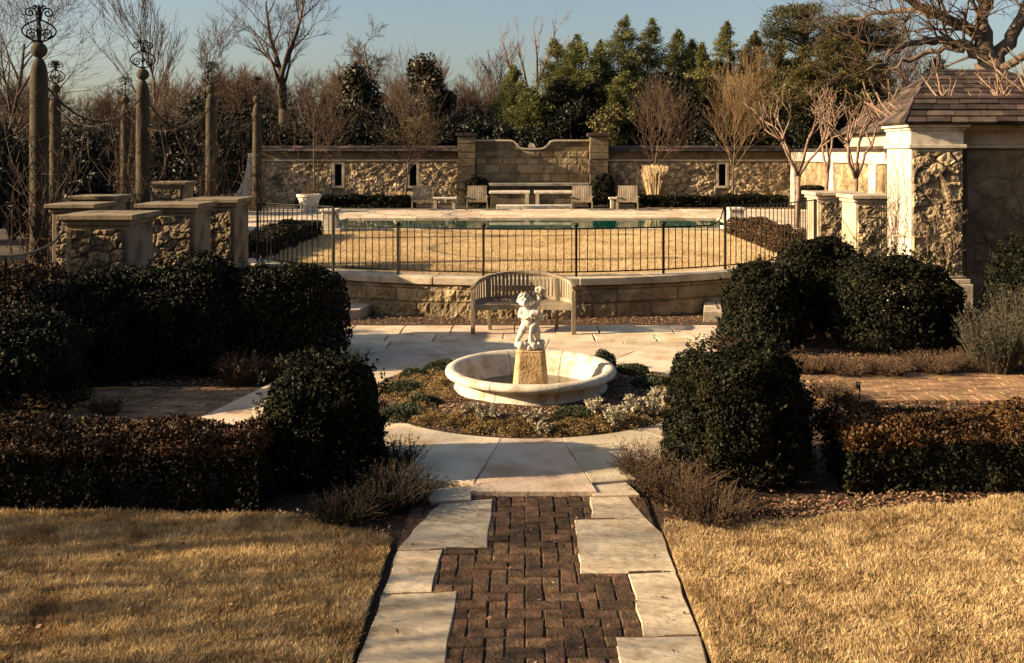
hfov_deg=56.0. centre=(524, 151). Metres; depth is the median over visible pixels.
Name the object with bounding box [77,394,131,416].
perennial
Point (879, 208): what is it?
iron gate
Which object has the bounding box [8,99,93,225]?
climbing rose
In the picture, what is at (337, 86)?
bare tree
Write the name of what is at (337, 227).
pedestal
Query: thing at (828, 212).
stone pier
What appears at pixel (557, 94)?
evergreen tree
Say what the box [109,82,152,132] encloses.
bare tree
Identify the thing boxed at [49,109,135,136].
rope swag
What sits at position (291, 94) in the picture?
bare tree
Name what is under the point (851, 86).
evergreen tree
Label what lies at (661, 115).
young tree
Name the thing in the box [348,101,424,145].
evergreen shrub
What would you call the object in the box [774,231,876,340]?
evergreen bush
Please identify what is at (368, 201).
hedge
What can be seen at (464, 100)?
bare tree
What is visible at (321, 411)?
evergreen bush
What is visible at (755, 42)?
evergreen tree
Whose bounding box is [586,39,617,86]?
evergreen tree
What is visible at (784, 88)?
evergreen tree
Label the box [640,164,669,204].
grass clump
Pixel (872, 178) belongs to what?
garden wall
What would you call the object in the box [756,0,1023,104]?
oak tree
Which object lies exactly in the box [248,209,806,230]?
pool deck
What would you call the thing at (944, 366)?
perennial
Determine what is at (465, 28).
sky
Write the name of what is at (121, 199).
stone pier
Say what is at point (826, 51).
evergreen tree
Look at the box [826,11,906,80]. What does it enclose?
pine tree
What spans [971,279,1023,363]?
rosemary
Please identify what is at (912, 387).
side brick path
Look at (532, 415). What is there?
silver plant
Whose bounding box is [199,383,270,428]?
path edging
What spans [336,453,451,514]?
perennial
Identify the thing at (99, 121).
rope swag
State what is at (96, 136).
evergreen shrub
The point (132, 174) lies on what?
climbing rose
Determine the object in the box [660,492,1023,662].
lawn grass
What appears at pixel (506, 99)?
evergreen tree
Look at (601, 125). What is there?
evergreen shrub
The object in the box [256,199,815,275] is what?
iron fence
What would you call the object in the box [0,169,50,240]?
evergreen shrub
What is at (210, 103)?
stone column
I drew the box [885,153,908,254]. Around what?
bare vine
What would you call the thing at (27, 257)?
climbing rose
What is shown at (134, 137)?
evergreen shrub
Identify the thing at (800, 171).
crape myrtle
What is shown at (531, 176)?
wall fountain
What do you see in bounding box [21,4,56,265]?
stone column
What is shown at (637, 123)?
evergreen tree
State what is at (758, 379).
evergreen bush
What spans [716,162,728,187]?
window
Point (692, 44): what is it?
evergreen tree
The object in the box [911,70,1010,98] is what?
crape myrtle
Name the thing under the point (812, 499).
fallen leaves
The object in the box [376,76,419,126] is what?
bare tree
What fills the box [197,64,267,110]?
bare tree
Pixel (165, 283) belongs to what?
evergreen bush
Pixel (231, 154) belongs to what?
evergreen shrub
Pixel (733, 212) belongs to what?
pedestal
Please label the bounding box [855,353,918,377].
perennial
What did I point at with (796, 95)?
evergreen tree
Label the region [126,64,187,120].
bare tree
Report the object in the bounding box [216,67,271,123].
bare tree
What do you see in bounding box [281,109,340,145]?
evergreen shrub
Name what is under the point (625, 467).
perennial
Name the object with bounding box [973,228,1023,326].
evergreen bush
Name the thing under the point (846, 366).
perennial
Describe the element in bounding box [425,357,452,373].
juniper
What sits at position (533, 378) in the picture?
fountain
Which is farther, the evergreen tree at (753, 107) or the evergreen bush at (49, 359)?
the evergreen tree at (753, 107)
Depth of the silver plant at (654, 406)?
9.93 m
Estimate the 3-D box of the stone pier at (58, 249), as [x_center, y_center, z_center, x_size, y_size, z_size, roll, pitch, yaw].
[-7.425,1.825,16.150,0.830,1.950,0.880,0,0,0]
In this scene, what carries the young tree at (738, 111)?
on the terrace ground at (4, 249)
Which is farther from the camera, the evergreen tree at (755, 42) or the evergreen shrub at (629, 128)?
the evergreen tree at (755, 42)
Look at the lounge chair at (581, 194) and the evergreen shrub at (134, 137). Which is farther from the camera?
the evergreen shrub at (134, 137)
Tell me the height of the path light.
0.241 m
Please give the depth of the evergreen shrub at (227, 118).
51.58 m
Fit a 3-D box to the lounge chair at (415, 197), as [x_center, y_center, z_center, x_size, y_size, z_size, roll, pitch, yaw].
[-3.767,1.695,35.446,0.870,0.890,1.016,0,0,-6]
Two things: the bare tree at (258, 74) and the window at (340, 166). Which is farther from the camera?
the bare tree at (258, 74)
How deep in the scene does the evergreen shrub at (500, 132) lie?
44.26 m
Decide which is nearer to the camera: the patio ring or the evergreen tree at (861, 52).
the patio ring
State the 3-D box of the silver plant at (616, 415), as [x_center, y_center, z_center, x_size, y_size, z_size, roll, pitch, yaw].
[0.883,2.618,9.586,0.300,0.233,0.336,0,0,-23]
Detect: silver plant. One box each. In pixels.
[458,401,482,415]
[474,402,500,419]
[520,407,547,424]
[534,419,553,434]
[583,395,608,413]
[602,404,627,426]
[620,393,639,413]
[633,393,665,416]
[646,386,667,401]
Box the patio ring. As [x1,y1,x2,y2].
[253,338,769,504]
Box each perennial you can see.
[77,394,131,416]
[206,346,272,386]
[246,354,292,382]
[297,481,394,528]
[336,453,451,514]
[375,434,430,474]
[603,434,684,482]
[625,453,735,507]
[652,474,769,527]
[707,328,750,349]
[787,350,838,374]
[803,377,864,403]
[808,352,875,376]
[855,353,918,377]
[895,347,968,374]
[935,346,993,370]
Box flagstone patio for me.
[200,325,737,357]
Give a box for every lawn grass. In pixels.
[0,506,392,662]
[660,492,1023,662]
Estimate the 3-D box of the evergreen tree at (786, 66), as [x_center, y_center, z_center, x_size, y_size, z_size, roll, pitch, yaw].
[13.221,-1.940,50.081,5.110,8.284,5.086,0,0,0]
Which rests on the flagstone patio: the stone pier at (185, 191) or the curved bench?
the curved bench
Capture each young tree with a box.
[245,60,381,192]
[343,69,465,194]
[623,59,712,166]
[695,39,794,193]
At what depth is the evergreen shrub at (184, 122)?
51.47 m
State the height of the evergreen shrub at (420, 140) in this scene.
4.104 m
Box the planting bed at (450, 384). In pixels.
[378,365,667,438]
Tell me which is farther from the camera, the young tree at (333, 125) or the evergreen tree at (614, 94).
the evergreen tree at (614, 94)
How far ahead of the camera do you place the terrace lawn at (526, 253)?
20.37 m
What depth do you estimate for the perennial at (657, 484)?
7.72 m
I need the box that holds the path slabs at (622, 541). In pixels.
[357,497,706,662]
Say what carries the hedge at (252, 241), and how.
on the terrace ground at (4, 249)
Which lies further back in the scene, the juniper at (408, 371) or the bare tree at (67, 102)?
the bare tree at (67, 102)
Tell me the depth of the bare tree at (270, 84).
66.62 m
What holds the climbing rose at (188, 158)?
on the terrace ground at (4, 249)
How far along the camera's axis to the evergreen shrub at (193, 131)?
43.86 m
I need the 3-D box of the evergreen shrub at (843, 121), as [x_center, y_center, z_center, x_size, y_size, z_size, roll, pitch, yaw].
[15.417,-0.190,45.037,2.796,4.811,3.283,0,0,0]
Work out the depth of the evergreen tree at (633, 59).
49.84 m
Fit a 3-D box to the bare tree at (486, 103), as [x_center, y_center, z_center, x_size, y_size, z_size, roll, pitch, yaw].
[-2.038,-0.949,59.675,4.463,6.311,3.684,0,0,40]
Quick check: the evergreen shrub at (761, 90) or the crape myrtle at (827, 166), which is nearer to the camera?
the crape myrtle at (827, 166)
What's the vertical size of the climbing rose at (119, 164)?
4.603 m
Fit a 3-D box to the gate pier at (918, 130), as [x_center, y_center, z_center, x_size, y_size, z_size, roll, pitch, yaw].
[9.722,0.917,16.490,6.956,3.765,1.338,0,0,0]
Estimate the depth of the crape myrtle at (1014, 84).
21.41 m
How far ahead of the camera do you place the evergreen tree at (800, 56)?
51.88 m
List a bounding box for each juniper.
[379,402,427,422]
[385,379,424,396]
[398,367,429,378]
[405,393,441,405]
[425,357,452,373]
[552,405,595,420]
[594,348,616,366]
[615,363,650,376]
[630,375,667,389]
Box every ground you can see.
[0,167,806,267]
[0,279,1023,662]
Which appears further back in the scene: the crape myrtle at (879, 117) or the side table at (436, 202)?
the side table at (436, 202)
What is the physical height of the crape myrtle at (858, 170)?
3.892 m
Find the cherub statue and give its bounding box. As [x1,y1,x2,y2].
[514,286,546,350]
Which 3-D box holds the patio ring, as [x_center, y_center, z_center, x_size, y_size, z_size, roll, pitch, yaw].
[0.089,2.773,10.874,6.064,0.073,6.574,0,0,0]
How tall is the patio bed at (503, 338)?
0.090 m
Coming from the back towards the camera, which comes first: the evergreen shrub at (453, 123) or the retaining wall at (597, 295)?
the evergreen shrub at (453, 123)
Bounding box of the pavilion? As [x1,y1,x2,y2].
[833,69,1023,147]
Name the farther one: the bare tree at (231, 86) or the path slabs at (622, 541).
the bare tree at (231, 86)
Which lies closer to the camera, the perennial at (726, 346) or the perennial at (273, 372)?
the perennial at (273, 372)
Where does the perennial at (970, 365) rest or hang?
on the ground at (816, 481)
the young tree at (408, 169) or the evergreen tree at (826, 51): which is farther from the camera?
the evergreen tree at (826, 51)
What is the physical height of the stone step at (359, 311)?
0.190 m
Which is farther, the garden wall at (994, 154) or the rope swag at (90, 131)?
the rope swag at (90, 131)
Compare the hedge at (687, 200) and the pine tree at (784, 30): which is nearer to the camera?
the hedge at (687, 200)
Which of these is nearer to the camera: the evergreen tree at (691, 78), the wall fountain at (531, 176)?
the wall fountain at (531, 176)
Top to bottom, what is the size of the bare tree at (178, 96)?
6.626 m
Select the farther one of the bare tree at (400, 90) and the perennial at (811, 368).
the bare tree at (400, 90)
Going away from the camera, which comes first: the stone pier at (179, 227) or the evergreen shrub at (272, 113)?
the stone pier at (179, 227)
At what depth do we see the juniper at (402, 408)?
9.91 m
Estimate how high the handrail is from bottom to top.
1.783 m
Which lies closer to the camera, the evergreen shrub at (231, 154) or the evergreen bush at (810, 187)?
the evergreen bush at (810, 187)
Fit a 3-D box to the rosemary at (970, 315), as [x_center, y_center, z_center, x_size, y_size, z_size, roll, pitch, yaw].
[6.558,2.474,13.854,0.929,0.654,0.944,0,0,-41]
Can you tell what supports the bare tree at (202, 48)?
on the terrace ground at (4, 249)
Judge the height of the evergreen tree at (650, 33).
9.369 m
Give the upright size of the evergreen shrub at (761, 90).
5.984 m
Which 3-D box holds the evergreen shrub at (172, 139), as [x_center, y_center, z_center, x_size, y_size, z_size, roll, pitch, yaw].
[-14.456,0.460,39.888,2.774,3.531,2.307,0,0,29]
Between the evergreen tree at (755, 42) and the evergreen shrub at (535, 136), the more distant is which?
the evergreen tree at (755, 42)
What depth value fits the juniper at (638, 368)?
11.74 m
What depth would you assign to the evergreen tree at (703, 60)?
48.56 m
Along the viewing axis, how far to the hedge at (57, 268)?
14.67 m
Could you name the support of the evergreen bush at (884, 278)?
on the ground at (816, 481)
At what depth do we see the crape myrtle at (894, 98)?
22.53 m
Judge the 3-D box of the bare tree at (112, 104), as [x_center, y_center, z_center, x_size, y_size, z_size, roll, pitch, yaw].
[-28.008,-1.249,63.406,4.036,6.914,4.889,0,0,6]
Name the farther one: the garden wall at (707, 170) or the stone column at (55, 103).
the garden wall at (707, 170)
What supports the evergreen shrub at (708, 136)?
on the terrace ground at (4, 249)
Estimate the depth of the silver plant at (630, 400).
9.93 m
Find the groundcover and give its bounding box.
[378,362,671,437]
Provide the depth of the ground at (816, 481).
8.14 m
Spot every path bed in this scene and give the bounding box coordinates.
[373,495,683,662]
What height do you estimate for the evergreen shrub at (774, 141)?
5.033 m
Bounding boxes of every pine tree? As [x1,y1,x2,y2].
[756,0,853,60]
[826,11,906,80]
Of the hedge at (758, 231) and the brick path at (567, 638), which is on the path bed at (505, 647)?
the brick path at (567, 638)
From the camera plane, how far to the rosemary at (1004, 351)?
12.06 m
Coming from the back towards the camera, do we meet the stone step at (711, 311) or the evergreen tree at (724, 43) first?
the evergreen tree at (724, 43)
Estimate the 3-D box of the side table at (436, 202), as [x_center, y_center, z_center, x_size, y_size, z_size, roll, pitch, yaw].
[-3.121,1.985,37.650,0.958,0.430,0.500,0,0,0]
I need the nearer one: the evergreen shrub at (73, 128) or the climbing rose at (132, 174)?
the climbing rose at (132, 174)
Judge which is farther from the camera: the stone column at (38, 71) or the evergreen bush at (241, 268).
the stone column at (38, 71)
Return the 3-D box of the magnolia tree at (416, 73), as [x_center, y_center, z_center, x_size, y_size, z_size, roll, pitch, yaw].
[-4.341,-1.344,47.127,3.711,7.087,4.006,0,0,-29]
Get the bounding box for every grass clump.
[390,191,412,204]
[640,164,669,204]
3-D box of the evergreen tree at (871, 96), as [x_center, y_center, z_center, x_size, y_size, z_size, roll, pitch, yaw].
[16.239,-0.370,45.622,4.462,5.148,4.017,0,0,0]
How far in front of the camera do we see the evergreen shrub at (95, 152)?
37.58 m
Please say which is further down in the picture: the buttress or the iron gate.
the iron gate
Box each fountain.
[445,349,616,405]
[456,133,609,209]
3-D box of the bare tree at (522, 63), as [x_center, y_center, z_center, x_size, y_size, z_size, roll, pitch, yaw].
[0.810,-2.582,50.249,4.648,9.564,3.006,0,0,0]
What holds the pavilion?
on the terrace ground at (4, 249)
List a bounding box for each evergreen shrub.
[0,116,28,179]
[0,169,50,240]
[11,125,83,189]
[49,115,119,180]
[61,131,118,201]
[63,171,115,201]
[80,121,135,191]
[99,100,179,187]
[135,122,205,181]
[150,98,225,169]
[168,93,232,164]
[168,156,231,197]
[205,98,267,182]
[217,119,252,195]
[237,117,299,178]
[238,95,299,146]
[276,95,343,142]
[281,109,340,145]
[343,106,401,145]
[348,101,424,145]
[384,111,443,145]
[436,116,469,145]
[438,104,494,137]
[455,116,519,166]
[504,121,552,147]
[547,93,599,180]
[585,102,629,166]
[609,69,681,145]
[648,71,724,145]
[683,105,752,145]
[709,74,772,144]
[736,91,800,145]
[767,98,837,148]
[831,96,871,147]
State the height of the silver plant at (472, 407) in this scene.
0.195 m
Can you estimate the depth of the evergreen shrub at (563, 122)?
44.42 m
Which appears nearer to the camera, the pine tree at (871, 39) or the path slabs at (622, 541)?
the path slabs at (622, 541)
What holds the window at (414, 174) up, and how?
in the garden wall at (371, 173)
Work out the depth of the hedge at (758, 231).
22.76 m
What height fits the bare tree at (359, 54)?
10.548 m
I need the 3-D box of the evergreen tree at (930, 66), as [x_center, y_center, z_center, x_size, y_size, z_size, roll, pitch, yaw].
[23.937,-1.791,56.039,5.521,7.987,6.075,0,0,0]
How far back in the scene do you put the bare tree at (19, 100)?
64.74 m
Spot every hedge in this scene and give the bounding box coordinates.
[0,260,65,312]
[0,409,279,513]
[248,217,322,259]
[293,193,416,207]
[634,192,788,207]
[727,216,806,252]
[812,392,1023,496]
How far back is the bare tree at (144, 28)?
54.69 m
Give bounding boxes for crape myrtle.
[743,85,854,227]
[809,83,850,189]
[809,89,895,191]
[848,55,1022,116]
[855,79,950,120]
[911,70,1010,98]
[974,46,1023,95]
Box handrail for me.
[0,228,63,310]
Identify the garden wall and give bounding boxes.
[262,146,458,203]
[607,146,790,203]
[789,148,886,204]
[962,125,1023,312]
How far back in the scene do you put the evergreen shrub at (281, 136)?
43.60 m
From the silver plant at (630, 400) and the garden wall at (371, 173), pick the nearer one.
the silver plant at (630, 400)
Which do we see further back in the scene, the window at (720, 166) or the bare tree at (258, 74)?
the bare tree at (258, 74)
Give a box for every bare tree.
[0,0,155,140]
[0,67,29,146]
[0,71,48,140]
[20,83,82,140]
[66,81,130,130]
[70,86,134,179]
[84,0,189,187]
[101,100,165,193]
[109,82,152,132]
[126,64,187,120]
[149,69,216,166]
[189,7,255,109]
[192,64,254,120]
[192,64,270,112]
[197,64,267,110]
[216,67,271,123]
[217,0,340,133]
[226,59,292,114]
[238,61,297,117]
[249,70,333,143]
[293,59,344,131]
[312,58,382,121]
[313,64,375,115]
[332,13,396,118]
[352,41,475,117]
[375,72,419,133]
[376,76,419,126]
[430,48,480,101]
[436,75,486,122]
[436,85,482,120]
[459,37,523,117]
[464,86,506,124]
[465,82,490,123]
[496,10,584,92]
[854,41,904,95]
[870,18,947,90]
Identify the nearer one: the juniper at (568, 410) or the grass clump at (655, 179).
the juniper at (568, 410)
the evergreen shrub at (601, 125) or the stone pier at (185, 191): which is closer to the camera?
the stone pier at (185, 191)
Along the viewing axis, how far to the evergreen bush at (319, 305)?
12.33 m
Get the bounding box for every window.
[332,162,344,187]
[407,162,419,187]
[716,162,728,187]
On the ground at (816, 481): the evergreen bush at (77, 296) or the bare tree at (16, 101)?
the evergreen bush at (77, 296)
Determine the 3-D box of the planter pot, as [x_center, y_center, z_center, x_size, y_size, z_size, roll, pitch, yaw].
[-7.675,1.605,34.300,0.875,1.050,0.875,0,0,28]
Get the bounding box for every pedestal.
[320,208,345,231]
[720,207,745,227]
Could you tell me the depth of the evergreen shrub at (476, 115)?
52.14 m
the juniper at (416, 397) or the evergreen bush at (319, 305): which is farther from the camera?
the evergreen bush at (319, 305)
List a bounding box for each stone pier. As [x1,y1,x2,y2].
[44,201,116,282]
[56,210,160,353]
[65,194,131,209]
[134,201,217,268]
[151,181,196,201]
[183,196,253,267]
[801,190,863,240]
[836,193,886,256]
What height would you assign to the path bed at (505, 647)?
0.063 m
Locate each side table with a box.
[433,197,456,208]
[608,197,619,208]
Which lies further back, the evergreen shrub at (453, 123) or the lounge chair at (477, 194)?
the evergreen shrub at (453, 123)
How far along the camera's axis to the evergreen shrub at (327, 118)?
51.65 m
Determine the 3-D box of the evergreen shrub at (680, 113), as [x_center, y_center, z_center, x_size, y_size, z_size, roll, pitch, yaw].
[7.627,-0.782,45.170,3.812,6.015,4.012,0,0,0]
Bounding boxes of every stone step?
[300,303,370,319]
[703,301,750,321]
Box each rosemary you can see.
[950,302,1023,374]
[960,300,996,333]
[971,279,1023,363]
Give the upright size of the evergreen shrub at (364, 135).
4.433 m
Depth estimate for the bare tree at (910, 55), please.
61.16 m
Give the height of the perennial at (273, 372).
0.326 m
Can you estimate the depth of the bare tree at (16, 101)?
40.58 m
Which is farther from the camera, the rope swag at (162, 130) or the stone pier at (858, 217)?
the rope swag at (162, 130)
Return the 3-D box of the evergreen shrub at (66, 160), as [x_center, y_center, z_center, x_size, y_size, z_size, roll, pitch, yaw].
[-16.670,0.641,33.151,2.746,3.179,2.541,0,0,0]
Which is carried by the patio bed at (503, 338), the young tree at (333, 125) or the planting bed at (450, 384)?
the planting bed at (450, 384)
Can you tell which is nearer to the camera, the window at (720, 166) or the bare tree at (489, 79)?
the window at (720, 166)
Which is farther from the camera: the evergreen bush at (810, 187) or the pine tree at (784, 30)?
the pine tree at (784, 30)
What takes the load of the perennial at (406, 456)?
on the patio bed at (503, 338)
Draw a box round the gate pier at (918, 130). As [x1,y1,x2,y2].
[877,96,1023,315]
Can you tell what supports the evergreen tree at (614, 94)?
on the terrace ground at (4, 249)
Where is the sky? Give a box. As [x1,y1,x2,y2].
[0,0,1023,143]
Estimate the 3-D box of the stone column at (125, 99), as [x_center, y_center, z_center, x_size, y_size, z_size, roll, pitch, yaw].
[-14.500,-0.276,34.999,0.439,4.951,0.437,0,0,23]
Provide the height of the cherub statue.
0.749 m
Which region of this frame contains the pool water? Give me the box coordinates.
[339,219,723,230]
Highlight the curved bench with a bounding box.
[471,270,575,334]
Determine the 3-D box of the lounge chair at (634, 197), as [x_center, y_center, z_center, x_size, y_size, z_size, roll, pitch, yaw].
[3.786,1.695,35.446,0.870,0.890,1.016,0,0,7]
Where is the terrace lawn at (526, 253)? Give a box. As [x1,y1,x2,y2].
[264,231,776,274]
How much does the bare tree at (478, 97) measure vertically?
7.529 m
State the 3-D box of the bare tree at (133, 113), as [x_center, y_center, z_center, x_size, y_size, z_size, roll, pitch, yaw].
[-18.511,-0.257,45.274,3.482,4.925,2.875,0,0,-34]
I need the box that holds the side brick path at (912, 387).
[1,372,1023,424]
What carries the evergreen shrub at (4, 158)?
on the terrace ground at (4, 249)
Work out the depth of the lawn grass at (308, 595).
6.11 m
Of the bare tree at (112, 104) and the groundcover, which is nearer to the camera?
the groundcover
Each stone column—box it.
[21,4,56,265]
[48,60,65,223]
[116,76,133,209]
[129,39,155,209]
[201,61,220,195]
[250,76,263,210]
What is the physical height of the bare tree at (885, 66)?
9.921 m
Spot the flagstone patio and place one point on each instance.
(363, 338)
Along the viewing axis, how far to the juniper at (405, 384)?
10.84 m
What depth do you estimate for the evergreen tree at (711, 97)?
45.42 m
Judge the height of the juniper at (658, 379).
0.168 m
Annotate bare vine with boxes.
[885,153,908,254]
[918,156,967,272]
[967,159,1023,301]
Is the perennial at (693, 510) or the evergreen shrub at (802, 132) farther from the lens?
the evergreen shrub at (802, 132)
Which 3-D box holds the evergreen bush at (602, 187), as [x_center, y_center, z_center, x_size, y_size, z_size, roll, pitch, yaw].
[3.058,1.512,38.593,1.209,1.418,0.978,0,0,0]
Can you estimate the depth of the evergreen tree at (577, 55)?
48.42 m
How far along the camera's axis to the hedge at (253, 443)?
7.49 m
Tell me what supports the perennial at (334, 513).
on the ground at (816, 481)
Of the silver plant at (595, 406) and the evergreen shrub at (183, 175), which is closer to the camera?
the silver plant at (595, 406)
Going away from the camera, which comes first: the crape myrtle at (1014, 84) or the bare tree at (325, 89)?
the crape myrtle at (1014, 84)
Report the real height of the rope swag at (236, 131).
1.092 m
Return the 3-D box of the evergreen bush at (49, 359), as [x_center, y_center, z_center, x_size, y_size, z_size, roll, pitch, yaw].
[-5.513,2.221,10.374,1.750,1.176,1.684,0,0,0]
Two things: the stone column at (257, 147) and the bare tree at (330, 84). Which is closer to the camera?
the stone column at (257, 147)
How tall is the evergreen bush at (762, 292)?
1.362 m
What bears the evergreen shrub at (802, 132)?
on the terrace ground at (4, 249)
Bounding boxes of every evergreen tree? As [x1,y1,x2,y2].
[483,63,532,141]
[499,85,575,139]
[526,76,600,139]
[531,37,587,92]
[542,33,605,107]
[565,78,625,138]
[584,70,649,145]
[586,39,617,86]
[588,14,657,105]
[616,74,672,145]
[627,17,666,75]
[632,68,706,145]
[651,28,701,93]
[672,72,719,145]
[677,39,723,86]
[686,81,749,141]
[694,41,719,100]
[709,20,741,86]
[713,75,784,145]
[722,29,770,86]
[733,80,803,146]
[753,36,802,92]
[762,89,838,147]
[766,57,852,147]
[781,46,822,80]
[788,23,876,125]
[820,81,872,147]
[830,90,881,145]
[841,32,896,96]
[854,57,901,101]
[907,54,945,85]
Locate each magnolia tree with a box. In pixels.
[325,62,387,145]
[397,52,463,143]
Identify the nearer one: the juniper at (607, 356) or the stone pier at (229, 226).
the juniper at (607, 356)
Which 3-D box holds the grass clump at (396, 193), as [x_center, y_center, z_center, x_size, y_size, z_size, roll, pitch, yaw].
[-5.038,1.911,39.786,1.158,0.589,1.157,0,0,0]
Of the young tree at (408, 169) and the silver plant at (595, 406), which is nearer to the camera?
the silver plant at (595, 406)
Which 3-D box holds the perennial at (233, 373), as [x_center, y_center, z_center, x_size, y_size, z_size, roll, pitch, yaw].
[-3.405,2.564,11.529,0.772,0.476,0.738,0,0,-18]
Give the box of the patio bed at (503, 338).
[352,327,747,480]
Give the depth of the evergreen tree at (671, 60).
49.84 m
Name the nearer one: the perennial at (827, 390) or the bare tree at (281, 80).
the perennial at (827, 390)
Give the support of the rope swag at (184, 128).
hanging from the stone column at (142, 107)
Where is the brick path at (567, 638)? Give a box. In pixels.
[376,496,692,662]
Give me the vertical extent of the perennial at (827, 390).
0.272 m
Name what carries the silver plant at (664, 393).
on the planting bed at (450, 384)
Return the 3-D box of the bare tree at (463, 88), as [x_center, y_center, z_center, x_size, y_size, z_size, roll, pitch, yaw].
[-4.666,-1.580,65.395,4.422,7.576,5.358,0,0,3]
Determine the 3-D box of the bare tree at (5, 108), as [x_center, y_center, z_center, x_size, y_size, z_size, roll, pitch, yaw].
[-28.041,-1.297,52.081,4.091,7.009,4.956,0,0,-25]
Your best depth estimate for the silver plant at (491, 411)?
9.69 m
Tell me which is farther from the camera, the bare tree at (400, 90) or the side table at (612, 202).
the bare tree at (400, 90)
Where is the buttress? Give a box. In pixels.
[234,153,251,195]
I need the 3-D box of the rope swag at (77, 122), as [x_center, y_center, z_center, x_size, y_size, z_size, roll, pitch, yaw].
[-11.743,-0.911,26.226,1.174,1.095,7.638,0,0,-42]
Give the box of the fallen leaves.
[0,207,1023,662]
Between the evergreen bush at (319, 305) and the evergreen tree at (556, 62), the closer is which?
the evergreen bush at (319, 305)
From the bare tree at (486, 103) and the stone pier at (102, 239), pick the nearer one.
the stone pier at (102, 239)
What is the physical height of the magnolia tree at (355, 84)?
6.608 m
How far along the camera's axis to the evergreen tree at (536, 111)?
45.31 m
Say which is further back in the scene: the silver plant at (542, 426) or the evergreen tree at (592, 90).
the evergreen tree at (592, 90)
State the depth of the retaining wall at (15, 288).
17.70 m
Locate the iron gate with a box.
[875,202,886,255]
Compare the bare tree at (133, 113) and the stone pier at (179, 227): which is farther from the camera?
the bare tree at (133, 113)
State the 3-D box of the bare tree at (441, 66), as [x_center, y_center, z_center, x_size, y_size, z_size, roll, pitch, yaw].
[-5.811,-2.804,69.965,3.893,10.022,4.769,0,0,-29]
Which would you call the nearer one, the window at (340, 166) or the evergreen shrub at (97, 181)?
the evergreen shrub at (97, 181)
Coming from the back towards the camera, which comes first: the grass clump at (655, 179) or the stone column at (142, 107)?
the grass clump at (655, 179)
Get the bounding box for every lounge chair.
[410,185,433,210]
[465,185,488,210]
[570,185,593,210]
[616,185,639,210]
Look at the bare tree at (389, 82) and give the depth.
56.43 m
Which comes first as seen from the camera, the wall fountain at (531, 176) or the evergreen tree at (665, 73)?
the wall fountain at (531, 176)
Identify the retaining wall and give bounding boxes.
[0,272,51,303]
[248,258,820,318]
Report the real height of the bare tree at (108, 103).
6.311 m
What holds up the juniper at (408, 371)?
on the planting bed at (450, 384)
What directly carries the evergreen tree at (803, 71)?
on the terrace ground at (4, 249)
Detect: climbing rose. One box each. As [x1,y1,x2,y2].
[0,81,90,269]
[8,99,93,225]
[88,91,191,209]
[97,85,161,209]
[174,78,252,196]
[219,119,288,210]
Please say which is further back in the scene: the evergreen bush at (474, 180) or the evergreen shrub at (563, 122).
the evergreen shrub at (563, 122)
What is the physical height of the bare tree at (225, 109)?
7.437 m
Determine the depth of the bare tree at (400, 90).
66.80 m
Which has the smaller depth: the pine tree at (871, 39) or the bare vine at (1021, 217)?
the bare vine at (1021, 217)
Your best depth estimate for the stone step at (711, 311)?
15.90 m
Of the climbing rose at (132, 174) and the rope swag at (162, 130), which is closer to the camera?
the climbing rose at (132, 174)
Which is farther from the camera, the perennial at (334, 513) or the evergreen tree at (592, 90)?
the evergreen tree at (592, 90)
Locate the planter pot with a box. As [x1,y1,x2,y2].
[296,183,321,211]
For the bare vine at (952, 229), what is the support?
attached to the gate pier at (918, 130)
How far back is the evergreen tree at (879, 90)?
47.69 m
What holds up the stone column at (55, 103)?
on the terrace ground at (4, 249)
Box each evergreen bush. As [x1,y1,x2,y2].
[0,300,98,419]
[7,266,173,384]
[88,248,260,377]
[167,262,305,357]
[181,255,352,371]
[243,344,393,493]
[463,174,489,207]
[587,172,615,206]
[658,323,831,487]
[713,252,813,348]
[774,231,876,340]
[795,185,824,209]
[821,241,972,355]
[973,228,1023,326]
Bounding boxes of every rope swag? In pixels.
[17,75,149,132]
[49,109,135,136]
[51,94,154,135]
[126,104,220,135]
[132,93,221,137]
[205,109,265,136]
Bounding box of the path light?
[854,381,860,399]
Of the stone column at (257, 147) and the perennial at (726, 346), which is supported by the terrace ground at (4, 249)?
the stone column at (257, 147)
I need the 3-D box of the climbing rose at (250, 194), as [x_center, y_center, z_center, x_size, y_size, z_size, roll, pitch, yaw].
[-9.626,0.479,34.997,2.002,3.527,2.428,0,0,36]
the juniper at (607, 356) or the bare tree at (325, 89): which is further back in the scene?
the bare tree at (325, 89)
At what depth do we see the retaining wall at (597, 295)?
16.45 m

